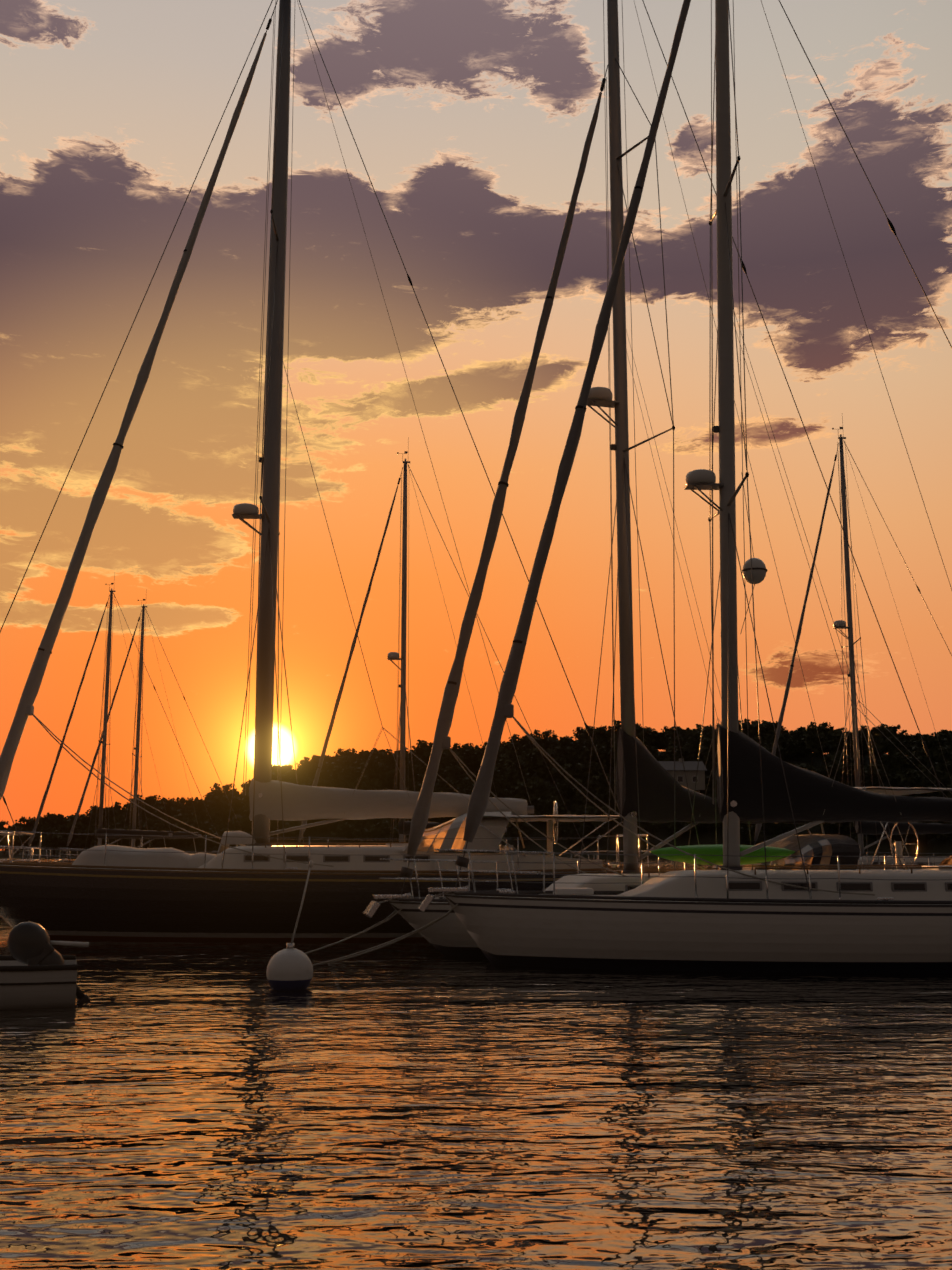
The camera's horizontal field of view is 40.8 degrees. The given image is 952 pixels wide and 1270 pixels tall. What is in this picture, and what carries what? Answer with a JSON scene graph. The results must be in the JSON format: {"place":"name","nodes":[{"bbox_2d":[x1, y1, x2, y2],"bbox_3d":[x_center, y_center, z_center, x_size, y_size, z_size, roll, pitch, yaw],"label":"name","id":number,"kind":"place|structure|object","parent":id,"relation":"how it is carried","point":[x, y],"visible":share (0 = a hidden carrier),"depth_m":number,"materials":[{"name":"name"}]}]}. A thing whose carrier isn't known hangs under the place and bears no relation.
{"place":"outdoors","nodes":[
{"label":"outdoors","id":0,"kind":"place"},
{"bbox_2d":[0,850,951,1269],"bbox_3d":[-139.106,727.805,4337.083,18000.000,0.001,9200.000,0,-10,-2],"label":"sea water","id":1,"kind":"structure","parent":0,"point":[226,1106],"depth_m":8.14,"materials":[{"name":"brown liquid"}]},
{"bbox_2d":[0,796,40,861],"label":"sailboat","id":2,"kind":"object","parent":1,"relation":"on","point":[15,833],"visible":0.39,"depth_m":35.23,"materials":[{"name":"metal"}]},
{"bbox_2d":[0,921,90,1009],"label":"motorboat","id":3,"kind":"object","parent":1,"relation":"on","point":[37,970],"visible":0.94,"depth_m":13.69,"materials":[{"name":"white plastic"}]},
{"bbox_2d":[22,576,220,861],"bbox_3d":[-16.590,4.661,61.504,10.398,15.719,3.124,0,-10,-2],"label":"yacht","id":4,"kind":"object","parent":1,"relation":"on","point":[101,832],"visible":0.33,"depth_m":61.16,"materials":[{"name":"metal"}]},
{"bbox_2d":[54,589,241,862],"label":"yacht","id":5,"kind":"object","parent":1,"relation":"on","point":[179,834],"visible":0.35,"depth_m":65.21,"materials":[{"name":"metal"}]},
{"bbox_2d":[266,860,312,990],"bbox_3d":[-2.267,3.581,15.685,0.570,1.628,0.570,0,-10,-2],"label":"mooring buoy","id":6,"kind":"object","parent":1,"relation":"in","point":[290,967],"visible":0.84,"depth_m":15.41,"materials":[{"name":"plastic"}]},
{"bbox_2d":[0,0,664,941],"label":"sailboat","id":7,"kind":"object","parent":1,"relation":"on","point":[250,888],"visible":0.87,"depth_m":24.39,"materials":[{"name":"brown wood"}]},
{"bbox_2d":[298,437,597,858],"bbox_3d":[-1.273,1.242,46.338,11.398,17.455,3.434,0,-10,-2],"label":"yacht","id":8,"kind":"object","parent":1,"relation":"in","point":[404,825],"visible":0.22,"depth_m":46.23,"materials":[{"name":"metal"}]},
{"bbox_2d":[305,0,951,956],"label":"white sloop","id":9,"kind":"object","parent":1,"relation":"on","point":[651,788],"visible":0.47,"depth_m":21.91,"materials":[{"name":"metal"}]},
{"bbox_2d":[312,0,951,972],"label":"sailboat","id":10,"kind":"object","parent":1,"relation":"in","point":[730,914],"visible":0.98,"depth_m":18.78,"materials":[{"name":"metal"}]},
{"bbox_2d":[754,416,951,869],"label":"yacht","id":11,"kind":"object","parent":1,"relation":"on","point":[869,828],"visible":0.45,"depth_m":44.57,"materials":[{"name":"metal"}]},
{"bbox_2d":[0,751,951,857],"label":"headland terrain","id":12,"kind":"structure","parent":0,"point":[936,845],"depth_m":268.07,"materials":[{"name":"green plant"}]},
{"bbox_2d":[0,830,26,853],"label":"tree","id":13,"kind":"object","parent":12,"relation":"on","point":[3,842],"visible":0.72,"depth_m":263.12,"materials":[{"name":"green plant"}]},
{"bbox_2d":[15,816,50,846],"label":"tree","id":14,"kind":"object","parent":12,"relation":"on","point":[41,827],"visible":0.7,"depth_m":280.69,"materials":[{"name":"green plant"}]},
{"bbox_2d":[37,832,67,854],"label":"tree","id":15,"kind":"object","parent":12,"relation":"on","point":[54,841],"visible":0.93,"depth_m":261.68,"materials":[{"name":"green plant"}]},
{"bbox_2d":[41,812,65,830],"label":"tree","id":16,"kind":"object","parent":12,"relation":"on","point":[59,819],"visible":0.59,"depth_m":290.39,"materials":[{"name":"green plant"}]},
{"bbox_2d":[56,820,84,850],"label":"tree","id":17,"kind":"object","parent":12,"relation":"on","point":[66,828],"visible":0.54,"depth_m":267.01,"materials":[{"name":"green plant"}]},
{"bbox_2d":[64,814,103,845],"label":"tree","id":18,"kind":"object","parent":12,"relation":"on","point":[82,821],"visible":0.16,"depth_m":277.96,"materials":[{"name":"green plant"}]},
{"bbox_2d":[74,826,97,848],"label":"tree","id":19,"kind":"object","parent":12,"relation":"on","point":[80,840],"visible":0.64,"depth_m":262.63,"materials":[{"name":"green plant"}]},
{"bbox_2d":[87,805,122,827],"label":"tree","id":20,"kind":"object","parent":12,"relation":"on","point":[117,816],"visible":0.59,"depth_m":275.42,"materials":[{"name":"green plant"}]},
{"bbox_2d":[90,826,130,845],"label":"tree","id":21,"kind":"object","parent":12,"relation":"on","point":[94,839],"visible":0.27,"depth_m":260.13,"materials":[{"name":"green plant"}]},
{"bbox_2d":[122,803,159,827],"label":"tree","id":22,"kind":"object","parent":12,"relation":"on","point":[142,812],"visible":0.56,"depth_m":284.68,"materials":[{"name":"green plant"}]},
{"bbox_2d":[130,794,163,809],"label":"tree","id":23,"kind":"object","parent":12,"relation":"on","point":[150,799],"visible":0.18,"depth_m":308.28,"materials":[{"name":"green plant"}]},
{"bbox_2d":[138,821,166,847],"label":"tree","id":24,"kind":"object","parent":12,"relation":"on","point":[155,826],"visible":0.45,"depth_m":265.45,"materials":[{"name":"green plant"}]},
{"bbox_2d":[147,839,172,847],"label":"tree","id":25,"kind":"object","parent":12,"relation":"on","point":[159,843],"visible":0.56,"depth_m":262.42,"materials":[{"name":"green plant"}]},
{"bbox_2d":[147,815,178,829],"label":"tree","id":26,"kind":"object","parent":12,"relation":"on","point":[158,820],"visible":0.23,"depth_m":271.30,"materials":[{"name":"green plant"}]},
{"bbox_2d":[152,800,185,817],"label":"tree","id":27,"kind":"object","parent":12,"relation":"on","point":[170,804],"visible":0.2,"depth_m":295.17,"materials":[{"name":"green plant"}]},
{"bbox_2d":[165,820,187,844],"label":"tree","id":28,"kind":"object","parent":12,"relation":"on","point":[176,823],"visible":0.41,"depth_m":268.19,"materials":[{"name":"green plant"}]},
{"bbox_2d":[176,797,202,810],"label":"tree","id":29,"kind":"object","parent":12,"relation":"on","point":[188,802],"visible":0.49,"depth_m":299.06,"materials":[{"name":"green plant"}]},
{"bbox_2d":[188,820,228,844],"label":"tree","id":30,"kind":"object","parent":12,"relation":"on","point":[205,827],"visible":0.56,"depth_m":266.05,"materials":[{"name":"green plant"}]},
{"bbox_2d":[199,834,217,851],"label":"tree","id":31,"kind":"object","parent":12,"relation":"on","point":[208,844],"visible":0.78,"depth_m":259.84,"materials":[{"name":"green plant"}]},
{"bbox_2d":[204,800,232,822],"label":"tree","id":32,"kind":"object","parent":12,"relation":"on","point":[218,812],"visible":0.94,"depth_m":281.14,"materials":[{"name":"green plant"}]},
{"bbox_2d":[210,783,236,799],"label":"tree","id":33,"kind":"object","parent":12,"relation":"on","point":[227,788],"visible":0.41,"depth_m":322.63,"materials":[{"name":"green plant"}]},
{"bbox_2d":[228,817,251,832],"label":"tree","id":34,"kind":"object","parent":12,"relation":"on","point":[234,825],"visible":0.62,"depth_m":269.07,"materials":[{"name":"green plant"}]},
{"bbox_2d":[240,792,249,817],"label":"tree","id":35,"kind":"object","parent":12,"relation":"on","point":[246,806],"visible":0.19,"depth_m":277.70,"materials":[{"name":"green plant"}]},
{"bbox_2d":[271,770,297,780],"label":"tree","id":36,"kind":"object","parent":12,"relation":"on","point":[287,776],"visible":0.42,"depth_m":312.94,"materials":[{"name":"green plant"}]},
{"bbox_2d":[270,820,300,842],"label":"tree","id":37,"kind":"object","parent":12,"relation":"on","point":[273,825],"visible":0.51,"depth_m":264.24,"materials":[{"name":"green plant"}]},
{"bbox_2d":[300,756,319,771],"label":"tree","id":38,"kind":"object","parent":12,"relation":"on","point":[307,765],"visible":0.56,"depth_m":319.74,"materials":[{"name":"green plant"}]},
{"bbox_2d":[331,822,362,841],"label":"tree","id":39,"kind":"object","parent":12,"relation":"on","point":[344,830],"visible":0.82,"depth_m":264.83,"materials":[{"name":"green plant"}]},
{"bbox_2d":[351,829,375,844],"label":"tree","id":40,"kind":"object","parent":12,"relation":"on","point":[363,834],"visible":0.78,"depth_m":262.30,"materials":[{"name":"green plant"}]},
{"bbox_2d":[347,774,382,789],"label":"tree","id":41,"kind":"object","parent":12,"relation":"on","point":[364,783],"visible":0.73,"depth_m":287.84,"materials":[{"name":"green plant"}]},
{"bbox_2d":[353,750,378,762],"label":"tree","id":42,"kind":"object","parent":12,"relation":"on","point":[363,754],"visible":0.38,"depth_m":315.57,"materials":[{"name":"green plant"}]},
{"bbox_2d":[356,762,392,787],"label":"tree","id":43,"kind":"object","parent":12,"relation":"on","point":[378,772],"visible":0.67,"depth_m":293.97,"materials":[{"name":"green plant"}]},
{"bbox_2d":[360,819,398,844],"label":"tree","id":44,"kind":"object","parent":12,"relation":"on","point":[384,829],"visible":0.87,"depth_m":261.78,"materials":[{"name":"green plant"}]},
{"bbox_2d":[373,751,408,785],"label":"tree","id":45,"kind":"object","parent":12,"relation":"on","point":[390,761],"visible":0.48,"depth_m":303.12,"materials":[{"name":"green plant"}]},
{"bbox_2d":[391,776,413,789],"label":"tree","id":46,"kind":"object","parent":12,"relation":"on","point":[408,782],"visible":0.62,"depth_m":295.86,"materials":[{"name":"green plant"}]},
{"bbox_2d":[405,766,424,784],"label":"tree","id":47,"kind":"object","parent":12,"relation":"on","point":[409,768],"visible":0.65,"depth_m":300.24,"materials":[{"name":"green plant"}]},
{"bbox_2d":[412,739,448,761],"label":"tree","id":48,"kind":"object","parent":12,"relation":"on","point":[425,749],"visible":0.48,"depth_m":319.87,"materials":[{"name":"green plant"}]},
{"bbox_2d":[422,777,456,791],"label":"tree","id":49,"kind":"object","parent":12,"relation":"on","point":[437,787],"visible":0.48,"depth_m":286.15,"materials":[{"name":"green plant"}]},
{"bbox_2d":[446,776,475,792],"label":"tree","id":50,"kind":"object","parent":12,"relation":"on","point":[466,780],"visible":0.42,"depth_m":287.00,"materials":[{"name":"green plant"}]},
{"bbox_2d":[456,755,478,771],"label":"tree","id":51,"kind":"object","parent":12,"relation":"on","point":[470,766],"visible":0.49,"depth_m":308.55,"materials":[{"name":"green plant"}]},
{"bbox_2d":[461,745,485,773],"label":"tree","id":52,"kind":"object","parent":12,"relation":"on","point":[468,750],"visible":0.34,"depth_m":311.27,"materials":[{"name":"green plant"}]},
{"bbox_2d":[470,749,484,769],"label":"tree","id":53,"kind":"object","parent":12,"relation":"on","point":[479,757],"visible":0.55,"depth_m":307.89,"materials":[{"name":"green plant"}]},
{"bbox_2d":[493,766,519,797],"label":"tree","id":54,"kind":"object","parent":12,"relation":"on","point":[516,774],"visible":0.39,"depth_m":289.41,"materials":[{"name":"green plant"}]},
{"bbox_2d":[504,822,534,845],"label":"tree","id":55,"kind":"object","parent":12,"relation":"on","point":[514,832],"visible":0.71,"depth_m":264.66,"materials":[{"name":"green plant"}]},
{"bbox_2d":[506,736,532,748],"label":"tree","id":56,"kind":"object","parent":12,"relation":"on","point":[522,741],"visible":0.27,"depth_m":322.87,"materials":[{"name":"green plant"}]},
{"bbox_2d":[512,781,548,806],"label":"tree","id":57,"kind":"object","parent":12,"relation":"on","point":[520,785],"visible":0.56,"depth_m":278.69,"materials":[{"name":"green plant"}]},
{"bbox_2d":[509,790,551,805],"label":"tree","id":58,"kind":"object","parent":12,"relation":"on","point":[532,798],"visible":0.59,"depth_m":277.30,"materials":[{"name":"green plant"}]},
{"bbox_2d":[528,748,558,772],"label":"tree","id":59,"kind":"object","parent":12,"relation":"on","point":[540,759],"visible":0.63,"depth_m":297.87,"materials":[{"name":"green plant"}]},
{"bbox_2d":[530,729,557,741],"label":"tree","id":60,"kind":"object","parent":12,"relation":"on","point":[546,734],"visible":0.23,"depth_m":328.97,"materials":[{"name":"green plant"}]},
{"bbox_2d":[533,737,556,749],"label":"tree","id":61,"kind":"object","parent":12,"relation":"on","point":[540,742],"visible":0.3,"depth_m":317.36,"materials":[{"name":"green plant"}]},
{"bbox_2d":[533,794,566,814],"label":"tree","id":62,"kind":"object","parent":12,"relation":"on","point":[545,806],"visible":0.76,"depth_m":272.95,"materials":[{"name":"green plant"}]},
{"bbox_2d":[557,736,581,746],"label":"tree","id":63,"kind":"object","parent":12,"relation":"on","point":[566,742],"visible":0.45,"depth_m":319.51,"materials":[{"name":"green plant"}]},
{"bbox_2d":[563,808,582,829],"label":"tree","id":64,"kind":"object","parent":12,"relation":"on","point":[574,811],"visible":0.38,"depth_m":268.97,"materials":[{"name":"green plant"}]},
{"bbox_2d":[561,763,591,782],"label":"tree","id":65,"kind":"object","parent":12,"relation":"on","point":[580,769],"visible":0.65,"depth_m":290.93,"materials":[{"name":"green plant"}]},
{"bbox_2d":[573,738,591,754],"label":"tree","id":66,"kind":"object","parent":12,"relation":"on","point":[580,745],"visible":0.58,"depth_m":313.49,"materials":[{"name":"green plant"}]},
{"bbox_2d":[573,760,601,774],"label":"tree","id":67,"kind":"object","parent":12,"relation":"on","point":[595,768],"visible":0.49,"depth_m":294.36,"materials":[{"name":"green plant"}]},
{"bbox_2d":[580,748,605,763],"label":"tree","id":68,"kind":"object","parent":12,"relation":"on","point":[587,756],"visible":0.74,"depth_m":300.70,"materials":[{"name":"green plant"}]},
{"bbox_2d":[582,828,605,842],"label":"tree","id":69,"kind":"object","parent":12,"relation":"on","point":[595,832],"visible":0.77,"depth_m":264.96,"materials":[{"name":"green plant"}]},
{"bbox_2d":[575,805,617,844],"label":"tree","id":70,"kind":"object","parent":12,"relation":"on","point":[593,824],"visible":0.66,"depth_m":264.88,"materials":[{"name":"green plant"}]},
{"bbox_2d":[590,745,611,763],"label":"tree","id":71,"kind":"object","parent":12,"relation":"on","point":[606,751],"visible":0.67,"depth_m":300.78,"materials":[{"name":"green plant"}]},
{"bbox_2d":[587,775,615,795],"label":"tree","id":72,"kind":"object","parent":12,"relation":"on","point":[603,782],"visible":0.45,"depth_m":281.63,"materials":[{"name":"green plant"}]},
{"bbox_2d":[591,729,613,741],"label":"tree","id":73,"kind":"object","parent":12,"relation":"on","point":[602,734],"visible":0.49,"depth_m":322.82,"materials":[{"name":"green plant"}]},
{"bbox_2d":[596,790,616,807],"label":"tree","id":74,"kind":"object","parent":12,"relation":"on","point":[603,796],"visible":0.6,"depth_m":277.44,"materials":[{"name":"green plant"}]},
{"bbox_2d":[637,822,661,843],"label":"tree","id":75,"kind":"object","parent":12,"relation":"on","point":[651,828],"visible":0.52,"depth_m":262.88,"materials":[{"name":"green plant"}]},
{"bbox_2d":[649,731,664,746],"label":"tree","id":76,"kind":"object","parent":12,"relation":"on","point":[657,736],"visible":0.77,"depth_m":325.85,"materials":[{"name":"green plant"}]},
{"bbox_2d":[650,751,672,760],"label":"tree","id":77,"kind":"object","parent":12,"relation":"on","point":[659,756],"visible":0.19,"depth_m":294.57,"materials":[{"name":"green plant"}]},
{"bbox_2d":[665,822,694,837],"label":"tree","id":78,"kind":"object","parent":12,"relation":"on","point":[679,826],"visible":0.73,"depth_m":266.03,"materials":[{"name":"green plant"}]},
{"bbox_2d":[658,758,706,790],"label":"hillside house","id":79,"kind":"structure","parent":12,"relation":"on","point":[690,767],"depth_m":280.91,"materials":[{"name":"grey paint"}]},
{"bbox_2d":[673,743,696,757],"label":"tree","id":80,"kind":"object","parent":12,"relation":"on","point":[690,749],"visible":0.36,"depth_m":301.92,"materials":[{"name":"green plant"}]},
{"bbox_2d":[689,734,715,751],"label":"tree","id":81,"kind":"object","parent":12,"relation":"on","point":[695,741],"visible":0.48,"depth_m":311.72,"materials":[{"name":"green plant"}]},
{"bbox_2d":[697,746,716,766],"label":"tree","id":82,"kind":"object","parent":12,"relation":"on","point":[703,753],"visible":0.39,"depth_m":298.62,"materials":[{"name":"green plant"}]},
{"bbox_2d":[750,723,773,739],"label":"tree","id":83,"kind":"object","parent":12,"relation":"on","point":[763,727],"visible":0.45,"depth_m":315.22,"materials":[{"name":"green plant"}]},
{"bbox_2d":[763,733,789,747],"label":"tree","id":84,"kind":"object","parent":12,"relation":"on","point":[770,741],"visible":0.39,"depth_m":310.68,"materials":[{"name":"green plant"}]},
{"bbox_2d":[788,727,813,752],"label":"tree","id":85,"kind":"object","parent":12,"relation":"on","point":[801,731],"visible":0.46,"depth_m":319.00,"materials":[{"name":"green plant"}]},
{"bbox_2d":[799,734,826,764],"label":"tree","id":86,"kind":"object","parent":12,"relation":"on","point":[812,744],"visible":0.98,"depth_m":307.19,"materials":[{"name":"green plant"}]},
{"bbox_2d":[804,725,832,737],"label":"tree","id":87,"kind":"object","parent":12,"relation":"on","point":[819,729],"visible":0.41,"depth_m":323.06,"materials":[{"name":"green plant"}]},
{"bbox_2d":[824,755,853,775],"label":"tree","id":88,"kind":"object","parent":12,"relation":"on","point":[832,757],"visible":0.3,"depth_m":296.24,"materials":[{"name":"green plant"}]},
{"bbox_2d":[827,762,852,782],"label":"tree","id":89,"kind":"object","parent":12,"relation":"on","point":[841,769],"visible":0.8,"depth_m":290.01,"materials":[{"name":"green plant"}]},
{"bbox_2d":[826,729,862,754],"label":"tree","id":90,"kind":"object","parent":12,"relation":"on","point":[834,744],"visible":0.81,"depth_m":310.57,"materials":[{"name":"green plant"}]},
{"bbox_2d":[850,730,873,749],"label":"tree","id":91,"kind":"object","parent":12,"relation":"on","point":[865,734],"visible":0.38,"depth_m":314.39,"materials":[{"name":"green plant"}]},
{"bbox_2d":[851,742,882,760],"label":"tree","id":92,"kind":"object","parent":12,"relation":"on","point":[864,747],"visible":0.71,"depth_m":313.10,"materials":[{"name":"green plant"}]},
{"bbox_2d":[860,768,891,786],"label":"tree","id":93,"kind":"object","parent":12,"relation":"on","point":[866,781],"visible":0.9,"depth_m":290.10,"materials":[{"name":"green plant"}]},
{"bbox_2d":[872,740,893,757],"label":"tree","id":94,"kind":"object","parent":12,"relation":"on","point":[884,745],"visible":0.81,"depth_m":316.11,"materials":[{"name":"green plant"}]},
{"bbox_2d":[874,724,907,754],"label":"tree","id":95,"kind":"object","parent":12,"relation":"on","point":[885,732],"visible":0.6,"depth_m":321.01,"materials":[{"name":"green plant"}]},
{"bbox_2d":[891,769,933,795],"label":"tree","id":96,"kind":"object","parent":12,"relation":"on","point":[912,778],"visible":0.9,"depth_m":286.10,"materials":[{"name":"green plant"}]},
{"bbox_2d":[896,745,930,768],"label":"tree","id":97,"kind":"object","parent":12,"relation":"on","point":[919,751],"visible":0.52,"depth_m":305.23,"materials":[{"name":"green plant"}]},
{"bbox_2d":[915,738,941,748],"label":"tree","id":98,"kind":"object","parent":12,"relation":"on","point":[929,743],"visible":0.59,"depth_m":315.68,"materials":[{"name":"green plant"}]},
{"bbox_2d":[915,784,941,796],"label":"tree","id":99,"kind":"object","parent":12,"relation":"on","point":[933,794],"visible":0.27,"depth_m":282.88,"materials":[{"name":"green plant"}]},
{"bbox_2d":[915,764,946,791],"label":"tree","id":100,"kind":"object","parent":12,"relation":"on","point":[929,775],"visible":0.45,"depth_m":287.72,"materials":[{"name":"green plant"}]},
{"bbox_2d":[0,0,951,849],"label":"sky","id":101,"kind":"structure","parent":0,"point":[469,121],"materials":[{"name":"orange"}]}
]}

